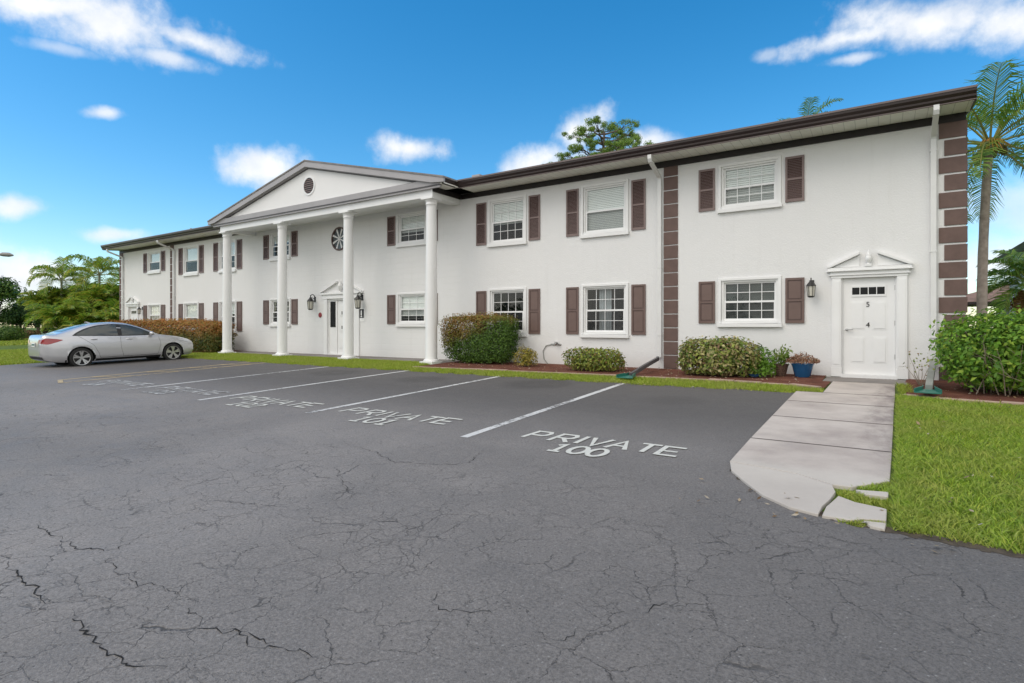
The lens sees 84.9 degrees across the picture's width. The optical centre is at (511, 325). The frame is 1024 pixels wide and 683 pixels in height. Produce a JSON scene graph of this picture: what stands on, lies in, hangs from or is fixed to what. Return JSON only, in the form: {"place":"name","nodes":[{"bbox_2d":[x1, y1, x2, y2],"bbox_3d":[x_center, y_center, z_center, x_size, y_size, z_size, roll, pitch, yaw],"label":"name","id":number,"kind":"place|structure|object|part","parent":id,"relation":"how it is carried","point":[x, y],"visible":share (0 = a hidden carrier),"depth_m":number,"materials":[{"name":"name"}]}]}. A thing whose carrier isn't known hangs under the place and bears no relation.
{"place":"outdoors","nodes":[
{"label":"outdoors","id":0,"kind":"place"},
{"bbox_2d":[161,356,792,392],"bbox_3d":[-4.711,1.156,15.939,22.902,0.073,0.387,0,0,33],"label":"grass strip","id":1,"kind":"object","parent":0,"point":[657,384],"depth_m":13.09,"materials":[{"name":"green plant"}]},
{"bbox_2d":[0,328,1023,551],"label":"ground","id":2,"kind":"structure","parent":0,"point":[12,347],"depth_m":4.99,"materials":[{"name":"green plant"}]},
{"bbox_2d":[0,252,13,256],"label":"street lamp","id":3,"kind":"object","parent":2,"relation":"on","point":[5,254],"visible":1,"depth_m":45.88,"materials":[{"name":"grey"}]},
{"bbox_2d":[0,275,26,306],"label":"shade tree","id":4,"kind":"object","parent":2,"relation":"on","point":[9,289],"visible":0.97,"depth_m":50.00,"materials":[{"name":"green plant"}]},
{"bbox_2d":[0,338,28,345],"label":"grass strip","id":5,"kind":"object","parent":2,"relation":"on","point":[15,342],"depth_m":35.94,"materials":[{"name":"green plant"}]},
{"bbox_2d":[0,324,28,340],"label":"shrub","id":6,"kind":"object","parent":2,"relation":"on","point":[9,332],"visible":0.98,"depth_m":39.66,"materials":[{"name":"green plant"}]},
{"bbox_2d":[2,295,40,330],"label":"garden tree","id":7,"kind":"object","parent":2,"relation":"on","point":[37,328],"visible":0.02,"depth_m":75.87,"materials":[{"name":"green plant"}]},
{"bbox_2d":[0,348,43,364],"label":"grass strip","id":8,"kind":"object","parent":2,"relation":"on","point":[13,356],"depth_m":21.38,"materials":[{"name":"green plant"}]},
{"bbox_2d":[0,302,43,328],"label":"garden tree","id":9,"kind":"object","parent":2,"relation":"on","point":[14,314],"visible":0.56,"depth_m":51.17,"materials":[{"name":"green plant"}]},
{"bbox_2d":[17,329,41,338],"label":"flowering shrub","id":10,"kind":"object","parent":2,"relation":"on","point":[30,332],"visible":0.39,"depth_m":45.69,"materials":[{"name":"green plant"}]},
{"bbox_2d":[18,300,49,333],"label":"garden tree","id":11,"kind":"object","parent":2,"relation":"on","point":[44,331],"depth_m":55.89,"materials":[{"name":"green plant"}]},
{"bbox_2d":[14,285,83,325],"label":"areca palm","id":12,"kind":"object","parent":2,"relation":"on","point":[52,297],"visible":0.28,"depth_m":41.50,"materials":[{"name":"green plant"}]},
{"bbox_2d":[26,256,90,328],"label":"feather palm","id":13,"kind":"object","parent":2,"relation":"on","point":[57,271],"visible":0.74,"depth_m":41.46,"materials":[{"name":"green plant"}]},
{"bbox_2d":[21,297,119,332],"bbox_3d":[-28.142,-0.360,36.811,5.913,3.160,5.527,0,0,-24],"label":"areca palm","id":14,"kind":"object","parent":2,"relation":"on","point":[64,315],"visible":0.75,"depth_m":35.70,"materials":[{"name":"green plant"}]},
{"bbox_2d":[61,254,118,295],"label":"feather palm","id":15,"kind":"object","parent":2,"relation":"on","point":[103,264],"visible":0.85,"depth_m":40.20,"materials":[{"name":"green plant"}]},
{"bbox_2d":[61,277,119,317],"bbox_3d":[-29.407,-1.098,40.038,5.775,4.610,5.439,0,0,33],"label":"areca palm","id":16,"kind":"object","parent":2,"relation":"on","point":[98,292],"visible":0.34,"depth_m":38.94,"materials":[{"name":"green plant"}]},
{"bbox_2d":[236,351,459,362],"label":"porch walk","id":17,"kind":"structure","parent":2,"relation":"on","point":[366,357],"depth_m":19.86,"materials":[{"name":"concrete"}]},
{"bbox_2d":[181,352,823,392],"bbox_3d":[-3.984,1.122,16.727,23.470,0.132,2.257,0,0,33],"label":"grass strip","id":18,"kind":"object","parent":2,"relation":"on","point":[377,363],"depth_m":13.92,"materials":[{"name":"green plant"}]},
{"bbox_2d":[0,357,1023,682],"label":"parking lot","id":19,"kind":"structure","parent":2,"relation":"on","point":[536,547],"depth_m":3.49,"materials":[{"name":"grey asphalt"}]},
{"bbox_2d":[28,322,192,365],"bbox_3d":[-13.589,0.563,19.276,1.939,1.458,4.545,0,2,35],"label":"parked car","id":20,"kind":"object","parent":19,"relation":"on","point":[86,344],"visible":0.99,"depth_m":18.27,"materials":[{"name":"silver metal"}]},
{"bbox_3d":[-13.489,0.149,18.181,0.198,0.345,1.131,0,2,35],"label":"side window","id":21,"kind":"part","parent":20,"relation":"part of","materials":[{"name":"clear glass"}]},
{"bbox_3d":[-12.829,0.124,19.111,0.197,0.342,0.911,0,2,35],"label":"side window","id":22,"kind":"part","parent":20,"relation":"part of","materials":[{"name":"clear glass"}]},
{"bbox_2d":[83,380,150,385],"bbox_3d":[-8.951,1.305,12.660,1.875,0.024,0.871,0,0,33],"label":"parking bay number","id":23,"kind":"object","parent":19,"relation":"on","point":[117,383],"visible":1,"depth_m":12.69,"materials":[{"name":"paint"}]},
{"bbox_2d":[62,362,244,379],"bbox_3d":[-9.807,1.246,16.013,0.100,0.142,5.274,0,0,28],"label":"parking line","id":24,"kind":"object","parent":19,"relation":"on","point":[149,371],"visible":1,"depth_m":15.52,"materials":[{"name":"yellow paint"}]},
{"bbox_2d":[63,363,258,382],"bbox_3d":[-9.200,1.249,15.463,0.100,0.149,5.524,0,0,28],"label":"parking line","id":25,"kind":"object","parent":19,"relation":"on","point":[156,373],"visible":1,"depth_m":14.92,"materials":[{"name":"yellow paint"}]},
{"bbox_2d":[148,386,224,394],"bbox_3d":[-6.615,1.304,11.160,2.127,0.025,0.859,0,0,33],"label":"parking bay number","id":26,"kind":"object","parent":19,"relation":"on","point":[174,388],"visible":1,"depth_m":11.16,"materials":[{"name":"paint"}]},
{"bbox_2d":[123,367,321,389],"bbox_3d":[-6.695,1.248,13.884,0.110,0.145,5.386,0,0,31],"label":"parking line","id":27,"kind":"object","parent":19,"relation":"on","point":[215,379],"visible":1,"depth_m":13.27,"materials":[{"name":"white paint"}]},
{"bbox_2d":[226,396,321,407],"bbox_3d":[-4.222,1.305,9.520,2.127,0.025,0.871,0,0,33],"label":"parking bay number","id":28,"kind":"object","parent":19,"relation":"on","point":[269,401],"visible":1,"depth_m":9.46,"materials":[{"name":"white paint"}]},
{"bbox_2d":[199,371,402,399],"bbox_3d":[-4.163,1.245,12.348,0.110,0.149,5.524,0,0,31],"label":"parking line","id":29,"kind":"object","parent":19,"relation":"on","point":[294,386],"visible":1,"depth_m":11.63,"materials":[{"name":"white paint"}]},
{"bbox_2d":[5,448,665,666],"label":"asphalt cracks","id":30,"kind":"object","parent":19,"relation":"on","point":[85,633],"visible":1,"depth_m":2.74,"materials":[{"name":"black asphalt"}]},
{"bbox_2d":[341,407,461,424],"bbox_3d":[-1.796,1.304,7.985,2.127,0.026,0.857,0,0,33],"label":"parking bay number","id":31,"kind":"object","parent":19,"relation":"on","point":[370,413],"visible":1,"depth_m":7.92,"materials":[{"name":"white paint"}]},
{"bbox_2d":[305,376,497,412],"bbox_3d":[-1.675,1.243,10.798,0.110,0.147,5.452,0,0,32],"label":"parking line","id":32,"kind":"object","parent":19,"relation":"on","point":[395,396],"visible":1,"depth_m":10.06,"materials":[{"name":"white paint"}]},
{"bbox_2d":[460,383,624,437],"bbox_3d":[0.847,1.245,9.046,0.110,0.150,5.566,0,0,31],"label":"parking line","id":33,"kind":"object","parent":19,"relation":"on","point":[523,416],"visible":1,"depth_m":8.15,"materials":[{"name":"white paint"}]},
{"bbox_2d":[521,431,686,456],"bbox_3d":[0.869,1.307,6.117,1.854,0.024,0.870,0,0,33],"label":"parking bay number","id":34,"kind":"object","parent":19,"relation":"on","point":[587,451],"visible":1,"depth_m":6.06,"materials":[{"name":"white paint"}]},
{"bbox_2d":[400,362,1023,558],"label":"fallen leaves","id":35,"kind":"object","parent":19,"relation":"on","point":[794,514],"visible":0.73,"depth_m":7.12,"materials":[{"name":"brown plant"}]},
{"bbox_2d":[730,469,1023,557],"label":"edge soil","id":36,"kind":"structure","parent":19,"relation":"on","point":[990,549],"depth_m":3.47,"materials":[{"name":"brown soil"}]},
{"bbox_2d":[100,84,977,381],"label":"apartment building","id":37,"kind":"structure","parent":2,"relation":"on","point":[834,242],"depth_m":14.56,"materials":[{"name":"white paint"}]},
{"bbox_2d":[130,307,136,319],"bbox_3d":[-20.276,0.002,30.077,0.930,2.045,0.062,0,0,33],"label":"door","id":38,"kind":"structure","parent":37,"relation":"in","point":[133,310],"depth_m":30.10,"materials":[{"name":"white wood"}]},
{"bbox_2d":[146,250,160,273],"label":"window","id":39,"kind":"structure","parent":37,"relation":"in","point":[154,257],"depth_m":28.99,"materials":[{"name":"white plastic"}]},
{"bbox_2d":[147,304,160,319],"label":"window","id":40,"kind":"structure","parent":37,"relation":"in","point":[155,309],"depth_m":28.92,"materials":[{"name":"white plastic"}]},
{"bbox_2d":[182,244,198,276],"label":"window","id":41,"kind":"structure","parent":37,"relation":"in","point":[192,251],"depth_m":27.00,"materials":[{"name":"white plastic"}]},
{"bbox_2d":[183,302,198,332],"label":"window","id":42,"kind":"structure","parent":37,"relation":"in","point":[192,312],"depth_m":26.91,"materials":[{"name":"white glass"}]},
{"bbox_2d":[218,239,235,272],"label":"window","id":43,"kind":"structure","parent":37,"relation":"in","point":[233,241],"depth_m":25.33,"materials":[{"name":"white plastic"}]},
{"bbox_2d":[219,300,235,332],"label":"window","id":44,"kind":"structure","parent":37,"relation":"in","point":[233,301],"depth_m":25.33,"materials":[{"name":"white plastic"}]},
{"bbox_2d":[268,298,290,326],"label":"window","id":45,"kind":"structure","parent":37,"relation":"in","point":[272,324],"depth_m":23.20,"materials":[{"name":"white plastic"}]},
{"bbox_2d":[268,230,290,260],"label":"window","id":46,"kind":"structure","parent":37,"relation":"in","point":[273,241],"depth_m":23.18,"materials":[{"name":"white plastic"}]},
{"bbox_2d":[331,227,342,250],"bbox_3d":[-6.433,-3.250,20.861,0.880,0.880,0.039,0,0,33],"label":"round window","id":47,"kind":"structure","parent":37,"relation":"in","point":[337,235],"depth_m":20.91,"materials":[{"name":"white glass"}]},
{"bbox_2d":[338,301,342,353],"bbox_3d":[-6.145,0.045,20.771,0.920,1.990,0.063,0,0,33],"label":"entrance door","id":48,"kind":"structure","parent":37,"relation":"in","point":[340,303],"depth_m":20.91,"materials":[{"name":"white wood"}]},
{"bbox_2d":[395,292,425,326],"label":"window","id":49,"kind":"structure","parent":37,"relation":"in","point":[410,305],"depth_m":19.01,"materials":[{"name":"white plastic"}]},
{"bbox_2d":[395,210,425,247],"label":"window","id":50,"kind":"structure","parent":37,"relation":"in","point":[411,226],"depth_m":19.02,"materials":[{"name":"white plastic"}]},
{"bbox_2d":[487,194,526,247],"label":"window","id":51,"kind":"structure","parent":37,"relation":"in","point":[507,216],"depth_m":16.92,"materials":[{"name":"white glass"}]},
{"bbox_2d":[488,287,526,336],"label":"window","id":52,"kind":"structure","parent":37,"relation":"in","point":[510,301],"depth_m":17.08,"materials":[{"name":"white plastic"}]},
{"bbox_2d":[580,283,628,337],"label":"window","id":53,"kind":"structure","parent":37,"relation":"in","point":[604,307],"depth_m":15.24,"materials":[{"name":"white plastic"}]},
{"bbox_2d":[580,179,628,238],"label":"window","id":54,"kind":"structure","parent":37,"relation":"in","point":[604,205],"depth_m":15.10,"materials":[{"name":"white glass"}]},
{"bbox_2d":[616,356,659,378],"bbox_3d":[3.090,0.936,12.917,0.368,0.347,2.633,0,0,33],"label":"drain pipe","id":55,"kind":"object","parent":37,"relation":"attached to","point":[632,374],"visible":1,"depth_m":12.51,"materials":[{"name":"green plastic"}]},
{"bbox_2d":[717,276,781,326],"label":"window","id":56,"kind":"structure","parent":37,"relation":"in","point":[752,301],"depth_m":13.06,"materials":[{"name":"white plastic"}]},
{"bbox_2d":[717,155,781,213],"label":"window","id":57,"kind":"structure","parent":37,"relation":"in","point":[755,184],"depth_m":13.06,"materials":[{"name":"white glass"}]},
{"bbox_2d":[843,276,894,375],"bbox_3d":[7.487,0.003,11.756,0.937,2.045,0.107,0,0,33],"label":"door","id":58,"kind":"structure","parent":37,"relation":"in","point":[869,302],"depth_m":11.76,"materials":[{"name":"white wood"}]},
{"bbox_2d":[548,115,654,162],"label":"pine tree","id":59,"kind":"object","parent":2,"relation":"on","point":[622,140],"visible":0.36,"depth_m":44.75,"materials":[{"name":"green plant"}]},
{"bbox_2d":[412,366,821,388],"bbox_3d":[1.557,1.150,13.102,9.993,0.110,0.525,0,0,33],"label":"bed edging","id":60,"kind":"object","parent":2,"relation":"on","point":[801,385],"visible":0.34,"depth_m":12.08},
{"bbox_2d":[423,361,829,387],"bbox_3d":[2.104,1.105,13.888,10.110,0.062,2.289,0,0,33],"label":"mulch bed","id":61,"kind":"object","parent":2,"relation":"on","point":[815,380],"visible":0.5,"depth_m":13.49,"materials":[{"name":"red soil"}]},
{"bbox_2d":[438,311,521,363],"bbox_3d":[-0.958,0.356,16.535,2.590,1.573,1.238,0,0,33],"label":"hedge","id":62,"kind":"object","parent":61,"relation":"on","point":[454,335],"visible":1,"depth_m":16.16,"materials":[{"name":"green plant"}]},
{"bbox_2d":[512,345,537,366],"bbox_3d":[0.392,0.811,15.249,0.675,0.675,0.659,0,0,33],"label":"shrub","id":63,"kind":"object","parent":61,"relation":"on","point":[526,359],"visible":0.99,"depth_m":15.13,"materials":[{"name":"yellow plant"}]},
{"bbox_2d":[562,346,626,371],"bbox_3d":[2.027,0.832,13.914,1.620,0.650,0.880,0,0,33],"label":"shrub","id":64,"kind":"object","parent":61,"relation":"on","point":[588,358],"visible":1,"depth_m":13.66,"materials":[{"name":"green plant"}]},
{"bbox_2d":[675,335,762,376],"bbox_3d":[4.592,0.674,12.483,1.849,0.953,1.247,0,0,33],"label":"flowering shrub","id":65,"kind":"object","parent":61,"relation":"on","point":[722,357],"visible":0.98,"depth_m":12.14,"materials":[{"name":"green plant"}]},
{"bbox_2d":[748,374,760,377],"bbox_3d":[5.178,1.061,11.965,0.270,0.080,0.266,0,0,33],"label":"ornament bowl","id":66,"kind":"object","parent":61,"relation":"on","point":[754,375],"visible":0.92,"depth_m":11.88,"materials":[{"name":"blue ceramic"}]},
{"bbox_2d":[739,346,776,371],"bbox_3d":[5.395,0.788,12.326,0.858,0.704,0.670,0,0,33],"label":"shrub","id":67,"kind":"object","parent":61,"relation":"on","point":[770,358],"visible":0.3,"depth_m":12.17,"materials":[{"name":"green plant"}]},
{"bbox_2d":[750,360,775,377],"bbox_3d":[5.358,0.926,11.983,0.552,0.446,0.461,0,0,16],"label":"shrub","id":68,"kind":"object","parent":61,"relation":"on","point":[763,370],"visible":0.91,"depth_m":11.89,"materials":[{"name":"green plant"}]},
{"bbox_2d":[766,344,792,375],"bbox_3d":[5.834,0.733,12.178,0.572,0.707,0.419,0,0,7],"label":"plant pot","id":69,"kind":"object","parent":61,"relation":"on","point":[781,368],"visible":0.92,"depth_m":12.12,"materials":[{"name":"brown ceramic"}]},
{"bbox_2d":[786,352,820,377],"bbox_3d":[6.210,0.810,11.960,0.693,0.554,0.680,0,0,33],"label":"plant pot","id":70,"kind":"object","parent":61,"relation":"on","point":[801,367],"visible":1,"depth_m":11.82,"materials":[{"name":"blue ceramic"}]},
{"bbox_2d":[777,96,842,120],"bbox_3d":[14.429,-4.885,27.506,3.612,12.150,3.603,0,0,33],"label":"tall palm","id":71,"kind":"object","parent":2,"relation":"on","point":[810,110],"visible":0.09,"depth_m":26.87,"materials":[{"name":"green plant"}]},
{"bbox_2d":[836,518,886,527],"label":"lawn grass","id":72,"kind":"structure","parent":2,"relation":"on","point":[855,522],"depth_m":3.80,"materials":[{"name":"green plant"}]},
{"bbox_2d":[836,487,891,511],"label":"lawn grass","id":73,"kind":"structure","parent":2,"relation":"on","point":[855,496],"depth_m":4.27,"materials":[{"name":"green plant"}]},
{"bbox_2d":[823,377,906,385],"bbox_3d":[7.100,1.126,11.284,1.400,0.068,1.038,0,0,33],"label":"door step","id":74,"kind":"object","parent":2,"relation":"on","point":[861,380],"depth_m":11.22,"materials":[{"name":"concrete"}]},
{"bbox_2d":[851,480,894,494],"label":"lawn grass","id":75,"kind":"structure","parent":2,"relation":"on","point":[884,487],"depth_m":4.53,"materials":[{"name":"green plant"}]},
{"bbox_2d":[893,382,913,393],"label":"weeds","id":76,"kind":"object","parent":2,"relation":"on","point":[903,387],"visible":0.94,"depth_m":9.87,"materials":[{"name":"green plant"}]},
{"bbox_2d":[886,392,1023,553],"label":"lawn grass","id":77,"kind":"structure","parent":2,"relation":"on","point":[989,523],"depth_m":4.83,"materials":[{"name":"green plant"}]},
{"bbox_2d":[903,394,1023,405],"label":"bed edging","id":78,"kind":"object","parent":2,"relation":"on","point":[1009,402],"visible":0.35,"depth_m":8.54,"materials":[{"name":"brown soil"}]},
{"bbox_2d":[906,379,1023,401],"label":"mulch bed","id":79,"kind":"object","parent":2,"relation":"on","point":[962,393],"visible":0.33,"depth_m":9.36,"materials":[{"name":"red soil"}]},
{"bbox_2d":[903,346,936,384],"bbox_3d":[7.669,0.764,10.392,0.695,0.774,0.531,0,0,33],"label":"bare shrub","id":80,"kind":"object","parent":79,"relation":"on","point":[923,383],"visible":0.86,"depth_m":10.44,"materials":[{"name":"grey plant"}]},
{"bbox_2d":[914,360,941,393],"bbox_3d":[7.481,0.881,10.008,0.364,0.460,2.693,0,0,38],"label":"drain pipe","id":81,"kind":"object","parent":79,"relation":"on","point":[928,389],"visible":0.97,"depth_m":9.30,"materials":[{"name":"white plastic"}]},
{"bbox_2d":[928,304,1023,395],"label":"shrub","id":82,"kind":"object","parent":79,"relation":"on","point":[986,356],"visible":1,"depth_m":9.15,"materials":[{"name":"green plant"}]},
{"bbox_2d":[965,58,1023,331],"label":"coconut palm","id":83,"kind":"object","parent":2,"relation":"on","point":[996,145],"visible":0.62,"depth_m":13.92,"materials":[{"name":"green plant"}]},
{"bbox_2d":[974,249,1023,314],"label":"fan palm","id":84,"kind":"object","parent":2,"relation":"on","point":[1016,265],"visible":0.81,"depth_m":14.83,"materials":[{"name":"green plant"}]},
{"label":"mulch bed","id":85,"kind":"structure","parent":2,"relation":"on","visible":0},
{"bbox_2d":[103,317,236,352],"bbox_3d":[-16.645,0.381,26.438,11.319,1.555,1.665,0,0,33],"label":"hedge","id":86,"kind":"object","parent":85,"relation":"on","point":[209,339],"visible":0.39,"depth_m":23.90,"materials":[{"name":"red plant"}]},
{"bbox_2d":[0,0,1023,327],"label":"sky","id":87,"kind":"structure","parent":0,"point":[121,120],"materials":[{"name":"blue"}]},
{"bbox_2d":[730,381,894,530],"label":"sidewalk","id":88,"kind":"structure","parent":0,"point":[811,476],"depth_m":5.62,"materials":[{"name":"concrete"}]},
{"bbox_2d":[751,437,888,451],"bbox_3d":[3.248,1.261,5.966,1.310,0.001,0.028,0,0,33],"label":"sidewalk joint","id":89,"kind":"object","parent":88,"relation":"on","point":[825,445],"visible":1,"depth_m":5.91,"materials":[{"name":"concrete"}]},
{"bbox_2d":[773,415,889,424],"bbox_3d":[4.123,1.219,7.270,1.355,0.001,0.028,0,0,33],"label":"sidewalk joint","id":90,"kind":"object","parent":88,"relation":"on","point":[835,420],"visible":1,"depth_m":7.22,"materials":[{"name":"concrete"}]},
{"bbox_2d":[966,286,1009,324],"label":"neighbour house","id":91,"kind":"structure","parent":0,"point":[972,302],"depth_m":30.31,"materials":[{"name":"beige paint"}]},
{"bbox_2d":[995,242,1023,313],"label":"neighbour house","id":92,"kind":"structure","parent":0,"point":[1020,247],"depth_m":24.73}
]}

